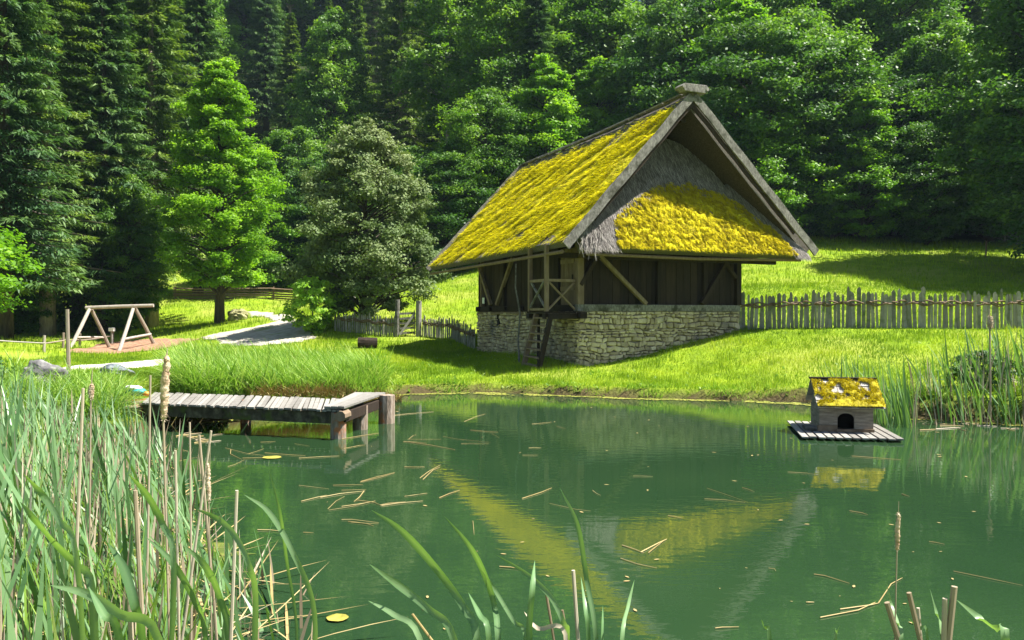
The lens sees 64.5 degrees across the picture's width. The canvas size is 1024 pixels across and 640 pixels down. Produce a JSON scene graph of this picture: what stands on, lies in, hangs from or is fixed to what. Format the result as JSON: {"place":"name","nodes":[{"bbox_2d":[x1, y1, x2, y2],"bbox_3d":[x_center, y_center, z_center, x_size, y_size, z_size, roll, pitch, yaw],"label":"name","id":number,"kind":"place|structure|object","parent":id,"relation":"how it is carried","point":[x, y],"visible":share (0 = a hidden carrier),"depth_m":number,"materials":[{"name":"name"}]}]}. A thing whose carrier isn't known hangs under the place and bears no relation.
{"place":"outdoors","nodes":[
{"label":"outdoors","id":0,"kind":"place"},
{"bbox_2d":[201,311,315,345],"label":"gravel track","id":1,"kind":"structure","parent":0,"point":[278,331],"depth_m":37.19,"materials":[{"name":"grey gravel"}]},
{"bbox_2d":[0,31,1023,439],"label":"ground","id":2,"kind":"structure","parent":0,"point":[782,395],"depth_m":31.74,"materials":[{"name":"green plant"}]},
{"bbox_2d":[0,225,45,312],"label":"broadleaf tree","id":3,"kind":"object","parent":2,"relation":"on","point":[6,284],"visible":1,"depth_m":26.76,"materials":[{"name":"green plant"}]},
{"bbox_2d":[20,359,70,386],"bbox_3d":[-8.867,1.228,15.327,0.820,0.987,0.940,0,1,35],"label":"boulder","id":4,"kind":"object","parent":2,"relation":"on","point":[43,365],"visible":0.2,"depth_m":15.11,"materials":[{"name":"grey stone"}]},
{"bbox_2d":[13,211,80,334],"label":"broadleaf tree","id":5,"kind":"object","parent":2,"relation":"on","point":[26,318],"visible":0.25,"depth_m":43.38,"materials":[{"name":"green plant"}]},
{"bbox_2d":[0,0,96,340],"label":"spruce tree","id":6,"kind":"object","parent":2,"relation":"on","point":[16,151],"visible":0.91,"depth_m":36.84,"materials":[{"name":"green plant"}]},
{"bbox_2d":[8,0,145,336],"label":"spruce tree","id":7,"kind":"object","parent":2,"relation":"on","point":[48,326],"visible":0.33,"depth_m":43.71,"materials":[{"name":"green plant"}]},
{"bbox_2d":[0,349,158,422],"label":"sedge clump","id":8,"kind":"object","parent":2,"relation":"on","point":[82,379],"visible":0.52,"depth_m":14.12,"materials":[{"name":"green plant"}]},
{"bbox_2d":[14,0,148,334],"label":"spruce tree","id":9,"kind":"object","parent":2,"relation":"on","point":[77,309],"visible":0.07,"depth_m":48.97,"materials":[{"name":"green plant"}]},
{"bbox_2d":[33,0,173,335],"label":"spruce tree","id":10,"kind":"object","parent":2,"relation":"on","point":[102,27],"visible":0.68,"depth_m":45.39,"materials":[{"name":"green plant"}]},
{"bbox_2d":[76,172,178,333],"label":"broadleaf tree","id":11,"kind":"object","parent":2,"relation":"on","point":[123,194],"visible":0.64,"depth_m":45.09,"materials":[{"name":"green plant"}]},
{"bbox_2d":[70,338,199,353],"bbox_3d":[-17.789,0.919,37.733,6.150,0.976,7.350,0,0,0],"label":"mulch bed","id":12,"kind":"object","parent":2,"relation":"on","point":[133,345],"visible":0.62,"depth_m":38.68,"materials":[{"name":"brown soil"}]},
{"bbox_2d":[70,304,154,350],"bbox_3d":[-18.625,0.381,38.204,3.478,2.286,2.144,0,0,0],"label":"swing frame","id":13,"kind":"object","parent":12,"relation":"on","point":[133,307],"visible":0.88,"depth_m":38.13,"materials":[{"name":"brown wood"}]},
{"bbox_2d":[87,0,230,328],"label":"spruce tree","id":14,"kind":"object","parent":2,"relation":"on","point":[152,30],"visible":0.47,"depth_m":50.50,"materials":[{"name":"green plant"}]},
{"bbox_2d":[138,0,247,126],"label":"broadleaf tree","id":15,"kind":"object","parent":2,"relation":"on","point":[227,40],"visible":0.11,"depth_m":92.48,"materials":[{"name":"green plant"}]},
{"bbox_2d":[157,0,247,292],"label":"spruce tree","id":16,"kind":"object","parent":2,"relation":"on","point":[195,14],"visible":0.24,"depth_m":61.40,"materials":[{"name":"green plant"}]},
{"bbox_2d":[147,0,258,77],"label":"broadleaf tree","id":17,"kind":"object","parent":2,"relation":"on","point":[234,26],"visible":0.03,"depth_m":104.37,"materials":[{"name":"green plant"}]},
{"bbox_2d":[145,57,292,323],"bbox_3d":[-15.963,-6.894,43.772,6.715,14.596,7.219,0,1,43],"label":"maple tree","id":18,"kind":"object","parent":2,"relation":"on","point":[220,122],"visible":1,"depth_m":43.09,"materials":[{"name":"green plant"}]},
{"bbox_2d":[173,286,332,299],"bbox_3d":[-18.689,-1.868,58.932,12.402,1.237,0.694,0,0,7],"label":"rail fence","id":19,"kind":"object","parent":2,"relation":"on","point":[274,295],"visible":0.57,"depth_m":58.93,"materials":[{"name":"brown wood"}]},
{"bbox_2d":[221,0,286,51],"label":"broadleaf tree","id":20,"kind":"object","parent":2,"relation":"on","point":[231,13],"visible":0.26,"depth_m":118.78,"materials":[{"name":"green plant"}]},
{"bbox_2d":[204,143,309,289],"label":"broadleaf tree","id":21,"kind":"object","parent":2,"relation":"on","point":[271,259],"visible":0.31,"depth_m":61.59,"materials":[{"name":"green plant"}]},
{"bbox_2d":[235,0,288,139],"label":"spruce tree","id":22,"kind":"object","parent":2,"relation":"on","point":[266,37],"visible":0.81,"depth_m":94.42,"materials":[{"name":"green plant"}]},
{"bbox_2d":[138,332,401,401],"bbox_3d":[-5.969,1.099,19.971,6.430,1.647,8.878,0,0,-22],"label":"tall sedge","id":23,"kind":"object","parent":2,"relation":"on","point":[196,369],"visible":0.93,"depth_m":17.87,"materials":[{"name":"green plant"}]},
{"bbox_2d":[238,125,331,278],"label":"broadleaf tree","id":24,"kind":"object","parent":2,"relation":"on","point":[279,141],"visible":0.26,"depth_m":70.21,"materials":[{"name":"green plant"}]},
{"bbox_2d":[233,0,337,49],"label":"broadleaf tree","id":25,"kind":"object","parent":2,"relation":"on","point":[310,16],"visible":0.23,"depth_m":119.10,"materials":[{"name":"green plant"}]},
{"bbox_2d":[262,12,313,208],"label":"spruce tree","id":26,"kind":"object","parent":2,"relation":"on","point":[291,45],"visible":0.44,"depth_m":83.70,"materials":[{"name":"green plant"}]},
{"bbox_2d":[278,275,348,333],"bbox_3d":[-8.619,-0.583,35.401,3.033,2.777,2.661,0,0,-23],"label":"young bush","id":27,"kind":"object","parent":2,"relation":"on","point":[310,284],"visible":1,"depth_m":35.15,"materials":[{"name":"green plant"}]},
{"bbox_2d":[231,378,404,402],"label":"dry bank grass","id":28,"kind":"structure","parent":2,"relation":"on","point":[286,392],"depth_m":16.89,"materials":[{"name":"plant"}]},
{"bbox_2d":[270,151,377,272],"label":"broadleaf tree","id":29,"kind":"object","parent":2,"relation":"on","point":[311,160],"visible":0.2,"depth_m":64.14,"materials":[{"name":"green plant"}]},
{"bbox_2d":[283,6,393,197],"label":"broadleaf tree","id":30,"kind":"object","parent":2,"relation":"on","point":[334,23],"visible":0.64,"depth_m":75.67,"materials":[{"name":"green plant"}]},
{"bbox_2d":[328,0,379,129],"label":"spruce tree","id":31,"kind":"object","parent":2,"relation":"on","point":[355,8],"visible":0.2,"depth_m":85.94,"materials":[{"name":"green plant"}]},
{"bbox_2d":[267,116,456,325],"bbox_3d":[-6.689,-4.391,37.136,8.070,9.826,8.048,0,0,29],"label":"flowering tree","id":32,"kind":"object","parent":2,"relation":"on","point":[363,151],"visible":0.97,"depth_m":36.27,"materials":[{"name":"green plant"}]},
{"bbox_2d":[334,312,394,336],"bbox_3d":[-6.455,0.201,35.467,2.967,1.149,0.237,0,0,17],"label":"picket fence","id":33,"kind":"object","parent":2,"relation":"on","point":[341,326],"visible":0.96,"depth_m":35.44,"materials":[{"name":"grey wood"}]},
{"bbox_2d":[340,0,410,105],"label":"spruce tree","id":34,"kind":"object","parent":2,"relation":"on","point":[373,18],"visible":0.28,"depth_m":102.61,"materials":[{"name":"green plant"}]},
{"bbox_2d":[372,0,415,138],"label":"spruce tree","id":35,"kind":"object","parent":2,"relation":"on","point":[386,43],"visible":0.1,"depth_m":93.79,"materials":[{"name":"green plant"}]},
{"bbox_2d":[365,0,440,166],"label":"spruce tree","id":36,"kind":"object","parent":2,"relation":"on","point":[403,131],"visible":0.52,"depth_m":76.05,"materials":[{"name":"green plant"}]},
{"bbox_2d":[357,145,450,267],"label":"broadleaf tree","id":37,"kind":"object","parent":2,"relation":"on","point":[419,152],"visible":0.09,"depth_m":58.78,"materials":[{"name":"green plant"}]},
{"bbox_2d":[395,299,421,336],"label":"field gate","id":38,"kind":"structure","parent":2,"relation":"on","point":[398,323],"depth_m":35.03,"materials":[{"name":"grey wood"}]},
{"bbox_2d":[393,150,496,275],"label":"broadleaf tree","id":39,"kind":"object","parent":2,"relation":"on","point":[427,167],"visible":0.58,"depth_m":51.42,"materials":[{"name":"green plant"}]},
{"bbox_2d":[386,0,504,232],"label":"broadleaf tree","id":40,"kind":"object","parent":2,"relation":"on","point":[431,13],"visible":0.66,"depth_m":65.85,"materials":[{"name":"green plant"}]},
{"bbox_2d":[422,315,474,348],"bbox_3d":[-2.383,0.457,33.121,0.770,1.369,5.079,0,0,-29],"label":"picket fence","id":41,"kind":"object","parent":2,"relation":"on","point":[459,332],"visible":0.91,"depth_m":34.03,"materials":[{"name":"grey wood"}]},
{"bbox_2d":[428,86,539,230],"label":"broadleaf tree","id":42,"kind":"object","parent":2,"relation":"on","point":[466,119],"visible":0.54,"depth_m":53.23,"materials":[{"name":"green plant"}]},
{"bbox_2d":[435,0,561,132],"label":"broadleaf tree","id":43,"kind":"object","parent":2,"relation":"on","point":[499,16],"visible":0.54,"depth_m":60.38,"materials":[{"name":"green plant"}]},
{"bbox_2d":[0,234,1023,359],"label":"meadow grass","id":44,"kind":"structure","parent":2,"relation":"on","point":[174,327],"depth_m":40.29,"materials":[{"name":"plant"}]},
{"bbox_2d":[459,85,584,194],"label":"broadleaf tree","id":45,"kind":"object","parent":2,"relation":"on","point":[503,94],"visible":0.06,"depth_m":57.10,"materials":[{"name":"green plant"}]},
{"bbox_2d":[471,0,586,95],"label":"broadleaf tree","id":46,"kind":"object","parent":2,"relation":"on","point":[554,7],"visible":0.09,"depth_m":63.76,"materials":[{"name":"green plant"}]},
{"bbox_2d":[479,53,593,204],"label":"broadleaf tree","id":47,"kind":"object","parent":2,"relation":"on","point":[538,85],"visible":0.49,"depth_m":54.85,"materials":[{"name":"green plant"}]},
{"bbox_2d":[511,0,563,148],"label":"spruce tree","id":48,"kind":"object","parent":2,"relation":"on","point":[537,39],"visible":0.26,"depth_m":59.84,"materials":[{"name":"green plant"}]},
{"bbox_2d":[521,313,553,369],"bbox_3d":[0.715,0.624,23.126,0.556,1.622,0.942,0,0,-29],"label":"wooden ladder","id":49,"kind":"object","parent":2,"relation":"on","point":[543,342],"visible":0.94,"depth_m":22.94,"materials":[{"name":"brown wood"}]},
{"bbox_2d":[73,375,1023,430],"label":"bank grass","id":50,"kind":"structure","parent":2,"relation":"on","point":[452,381],"depth_m":18.84,"materials":[{"name":"green plant"}]},
{"bbox_2d":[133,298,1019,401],"bbox_3d":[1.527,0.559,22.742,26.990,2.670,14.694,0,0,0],"label":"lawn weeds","id":51,"kind":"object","parent":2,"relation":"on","point":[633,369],"visible":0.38,"depth_m":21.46,"materials":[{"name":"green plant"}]},
{"bbox_2d":[557,56,635,148],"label":"broadleaf tree","id":52,"kind":"object","parent":2,"relation":"on","point":[597,92],"visible":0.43,"depth_m":58.82,"materials":[{"name":"green plant"}]},
{"bbox_2d":[547,0,672,144],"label":"broadleaf tree","id":53,"kind":"object","parent":2,"relation":"on","point":[586,16],"visible":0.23,"depth_m":62.13,"materials":[{"name":"green plant"}]},
{"bbox_2d":[593,28,631,137],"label":"spruce tree","id":54,"kind":"object","parent":2,"relation":"on","point":[611,41],"visible":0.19,"depth_m":60.86,"materials":[{"name":"green plant"}]},
{"bbox_2d":[426,83,818,365],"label":"thatched barn","id":55,"kind":"structure","parent":2,"relation":"on","point":[652,231],"depth_m":24.59,"materials":[{"name":"plant"}]},
{"bbox_2d":[560,247,574,304],"bbox_3d":[1.660,-1.287,24.076,0.110,1.680,0.890,0,0,-25],"label":"door","id":56,"kind":"structure","parent":55,"relation":"in","point":[567,264],"depth_m":24.07,"materials":[{"name":"brown wood"}]},
{"bbox_2d":[593,0,728,132],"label":"broadleaf tree","id":57,"kind":"object","parent":2,"relation":"on","point":[685,16],"visible":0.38,"depth_m":55.91,"materials":[{"name":"green plant"}]},
{"bbox_2d":[668,0,817,177],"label":"broadleaf tree","id":58,"kind":"object","parent":2,"relation":"on","point":[749,9],"visible":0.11,"depth_m":50.37,"materials":[{"name":"green plant"}]},
{"bbox_2d":[668,15,855,215],"bbox_3d":[14.334,-11.177,49.427,13.248,13.228,13.477,0,1,-39],"label":"broadleaf tree","id":59,"kind":"object","parent":2,"relation":"on","point":[774,38],"visible":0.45,"depth_m":45.87,"materials":[{"name":"green plant"}]},
{"bbox_2d":[727,66,847,231],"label":"broadleaf tree","id":60,"kind":"object","parent":2,"relation":"on","point":[770,170],"visible":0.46,"depth_m":45.55,"materials":[{"name":"green plant"}]},
{"bbox_2d":[715,7,877,212],"bbox_3d":[18.574,-12.799,52.554,10.951,14.476,10.091,0,0,3],"label":"broadleaf tree","id":61,"kind":"object","parent":2,"relation":"on","point":[805,23],"visible":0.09,"depth_m":50.55,"materials":[{"name":"green plant"}]},
{"bbox_2d":[737,0,859,33],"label":"broadleaf tree","id":62,"kind":"object","parent":2,"relation":"on","point":[776,5],"visible":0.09,"depth_m":56.11,"materials":[{"name":"green plant"}]},
{"bbox_2d":[771,123,882,238],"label":"broadleaf tree","id":63,"kind":"object","parent":2,"relation":"on","point":[824,230],"visible":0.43,"depth_m":46.62,"materials":[{"name":"green plant"}]},
{"bbox_2d":[729,30,930,234],"bbox_3d":[19.421,-11.023,49.951,12.305,12.077,12.096,0,0,-30],"label":"broadleaf tree","id":64,"kind":"object","parent":2,"relation":"on","point":[858,66],"visible":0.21,"depth_m":46.90,"materials":[{"name":"green plant"}]},
{"bbox_2d":[798,0,890,70],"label":"broadleaf tree","id":65,"kind":"object","parent":2,"relation":"on","point":[834,5],"visible":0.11,"depth_m":56.71,"materials":[{"name":"green plant"}]},
{"bbox_2d":[805,83,931,242],"bbox_3d":[19.856,-8.921,46.182,6.441,9.290,6.453,0,1,-39],"label":"broadleaf tree","id":66,"kind":"object","parent":2,"relation":"on","point":[880,118],"visible":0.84,"depth_m":45.42,"materials":[{"name":"green plant"}]},
{"bbox_2d":[739,286,1023,329],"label":"picket fence","id":67,"kind":"object","parent":2,"relation":"on","point":[888,305],"visible":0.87,"depth_m":24.86,"materials":[{"name":"grey wood"}]},
{"bbox_2d":[831,73,966,235],"bbox_3d":[22.801,-9.748,48.577,9.792,9.777,9.961,0,0,-3],"label":"broadleaf tree","id":68,"kind":"object","parent":2,"relation":"on","point":[902,85],"visible":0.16,"depth_m":46.72,"materials":[{"name":"green plant"}]},
{"bbox_2d":[827,0,977,93],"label":"broadleaf tree","id":69,"kind":"object","parent":2,"relation":"on","point":[917,11],"visible":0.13,"depth_m":55.02,"materials":[{"name":"green plant"}]},
{"bbox_2d":[869,121,994,245],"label":"broadleaf tree","id":70,"kind":"object","parent":2,"relation":"on","point":[921,228],"visible":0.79,"depth_m":44.72,"materials":[{"name":"green plant"}]},
{"bbox_2d":[875,17,992,218],"bbox_3d":[26.554,-11.495,50.176,9.130,13.098,9.908,0,0,-20],"label":"broadleaf tree","id":71,"kind":"object","parent":2,"relation":"on","point":[922,56],"visible":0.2,"depth_m":48.40,"materials":[{"name":"green plant"}]},
{"bbox_2d":[890,0,1023,224],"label":"broadleaf tree","id":72,"kind":"object","parent":2,"relation":"on","point":[1009,16],"visible":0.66,"depth_m":38.40,"materials":[{"name":"green plant"}]},
{"bbox_2d":[902,304,1023,426],"bbox_3d":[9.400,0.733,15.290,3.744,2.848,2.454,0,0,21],"label":"green reeds","id":73,"kind":"object","parent":2,"relation":"on","point":[996,341],"visible":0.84,"depth_m":15.25,"materials":[{"name":"green plant"}]},
{"bbox_2d":[943,0,987,224],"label":"spruce tree","id":74,"kind":"object","parent":2,"relation":"on","point":[974,13],"visible":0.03,"depth_m":59.13,"materials":[{"name":"green plant"}]},
{"bbox_2d":[911,49,1022,241],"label":"broadleaf tree","id":75,"kind":"object","parent":2,"relation":"on","point":[986,224],"visible":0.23,"depth_m":46.12,"materials":[{"name":"green plant"}]},
{"bbox_2d":[938,350,1023,388],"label":"bank shrub","id":76,"kind":"object","parent":2,"relation":"on","point":[958,359],"visible":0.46,"depth_m":15.96,"materials":[{"name":"green plant"}]},
{"bbox_2d":[951,46,1023,261],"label":"broadleaf tree","id":77,"kind":"object","parent":2,"relation":"on","point":[1009,157],"visible":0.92,"depth_m":34.97,"materials":[{"name":"green plant"}]},
{"bbox_2d":[3,392,1023,639],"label":"pond water","id":78,"kind":"structure","parent":0,"point":[797,532],"depth_m":7.97,"materials":[{"name":"green liquid"}]},
{"bbox_2d":[20,474,98,639],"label":"cattail plant","id":79,"kind":"object","parent":78,"relation":"in","point":[73,561],"visible":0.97,"depth_m":2.92,"materials":[{"name":"green plant"}]},
{"bbox_2d":[70,388,84,639],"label":"dry stalk","id":80,"kind":"object","parent":78,"relation":"in","point":[79,476],"visible":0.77,"depth_m":3.60,"materials":[{"name":"beige plant"}]},
{"bbox_2d":[87,369,93,566],"bbox_3d":[-2.599,1.182,5.008,0.053,1.763,0.051,0,1,-44],"label":"seed head cattail","id":81,"kind":"object","parent":78,"relation":"in","point":[90,392],"visible":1,"depth_m":5.00},
{"bbox_2d":[51,585,162,639],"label":"cattail plant","id":82,"kind":"object","parent":78,"relation":"in","point":[109,612],"visible":1,"depth_m":2.64,"materials":[{"name":"green plant"}]},
{"bbox_2d":[0,403,237,639],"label":"young shoots","id":83,"kind":"object","parent":78,"relation":"in","point":[162,574],"visible":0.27,"depth_m":4.65,"materials":[{"name":"green plant"}]},
{"bbox_2d":[133,490,143,613],"bbox_3d":[-1.413,1.365,3.110,0.075,1.425,0.020,0,0,0],"label":"dry stalk","id":84,"kind":"object","parent":78,"relation":"in","point":[138,551],"visible":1,"depth_m":3.10,"materials":[{"name":"beige plant"}]},
{"bbox_2d":[108,474,176,639],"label":"cattail plant","id":85,"kind":"object","parent":78,"relation":"in","point":[128,582],"visible":0.91,"depth_m":2.92,"materials":[{"name":"green plant"}]},
{"bbox_2d":[145,375,150,632],"bbox_3d":[-1.897,1.178,4.208,0.055,1.782,0.012,0,0,0],"label":"dry stalk","id":86,"kind":"object","parent":78,"relation":"in","point":[148,509],"visible":0.83,"depth_m":4.20,"materials":[{"name":"beige plant"}]},
{"bbox_2d":[0,356,316,639],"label":"green reeds","id":87,"kind":"object","parent":78,"relation":"in","point":[9,455],"visible":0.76,"depth_m":6.00,"materials":[{"name":"green plant"}]},
{"bbox_2d":[160,348,170,639],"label":"seed head cattail","id":88,"kind":"object","parent":78,"relation":"in","point":[164,389],"visible":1,"depth_m":3.20},
{"bbox_2d":[174,450,179,639],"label":"dry stalk","id":89,"kind":"object","parent":78,"relation":"in","point":[177,542],"visible":1,"depth_m":3.40,"materials":[{"name":"beige plant"}]},
{"bbox_2d":[180,431,211,639],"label":"dry stalk","id":90,"kind":"object","parent":78,"relation":"in","point":[194,549],"visible":1,"depth_m":3.60,"materials":[{"name":"beige plant"}]},
{"bbox_2d":[147,509,258,639],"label":"cattail plant","id":91,"kind":"object","parent":78,"relation":"in","point":[205,566],"visible":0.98,"depth_m":3.06,"materials":[{"name":"green plant"}]},
{"bbox_2d":[10,444,395,639],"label":"reed litter","id":92,"kind":"object","parent":78,"relation":"on","point":[271,591],"visible":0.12,"depth_m":5.52,"materials":[{"name":"plant"}]},
{"bbox_2d":[198,435,217,639],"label":"dry stalk","id":93,"kind":"object","parent":78,"relation":"in","point":[207,535],"visible":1,"depth_m":3.70,"materials":[{"name":"beige plant"}]},
{"bbox_2d":[229,490,237,639],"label":"dry stalk","id":94,"kind":"object","parent":78,"relation":"in","point":[233,574],"visible":1,"depth_m":3.20,"materials":[{"name":"beige plant"}]},
{"bbox_2d":[123,392,394,438],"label":"wooden jetty","id":95,"kind":"object","parent":78,"relation":"in","point":[335,414],"visible":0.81,"depth_m":13.82,"materials":[{"name":"grey wood"}]},
{"bbox_2d":[245,471,317,639],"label":"cattail plant","id":96,"kind":"object","parent":78,"relation":"in","point":[287,543],"visible":1,"depth_m":3.35,"materials":[{"name":"green plant"}]},
{"bbox_2d":[369,510,491,639],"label":"cattail plant","id":97,"kind":"object","parent":78,"relation":"in","point":[420,550],"visible":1,"depth_m":3.14,"materials":[{"name":"green plant"}]},
{"bbox_2d":[445,517,525,639],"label":"cattail plant","id":98,"kind":"object","parent":78,"relation":"in","point":[490,587],"visible":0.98,"depth_m":3.34,"materials":[{"name":"green plant"}]},
{"bbox_2d":[495,554,569,639],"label":"cattail plant","id":99,"kind":"object","parent":78,"relation":"in","point":[563,626],"visible":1,"depth_m":3.13,"materials":[{"name":"green plant"}]},
{"bbox_2d":[561,490,603,639],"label":"cattail plant","id":100,"kind":"object","parent":78,"relation":"in","point":[586,580],"visible":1,"depth_m":3.46,"materials":[{"name":"green plant"}]},
{"bbox_2d":[203,392,1022,425],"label":"shore algae","id":101,"kind":"object","parent":78,"relation":"on","point":[491,393],"visible":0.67,"depth_m":18.88,"materials":[{"name":"green plant"}]},
{"bbox_2d":[787,376,903,440],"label":"duck house","id":102,"kind":"structure","parent":78,"relation":"on","point":[842,407],"depth_m":13.37,"materials":[{"name":"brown wood"}]},
{"bbox_2d":[809,346,920,427],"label":"green reeds","id":103,"kind":"object","parent":78,"relation":"in","point":[904,414],"visible":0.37,"depth_m":14.74,"materials":[{"name":"green plant"}]},
{"bbox_2d":[947,586,957,639],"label":"dry stalk","id":104,"kind":"object","parent":78,"relation":"in","point":[951,608],"visible":1,"depth_m":2.90,"materials":[{"name":"beige plant"}]},
{"bbox_2d":[930,590,1009,639],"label":"cattail plant","id":105,"kind":"object","parent":78,"relation":"in","point":[1005,634],"visible":0.98,"depth_m":2.93,"materials":[{"name":"green plant"}]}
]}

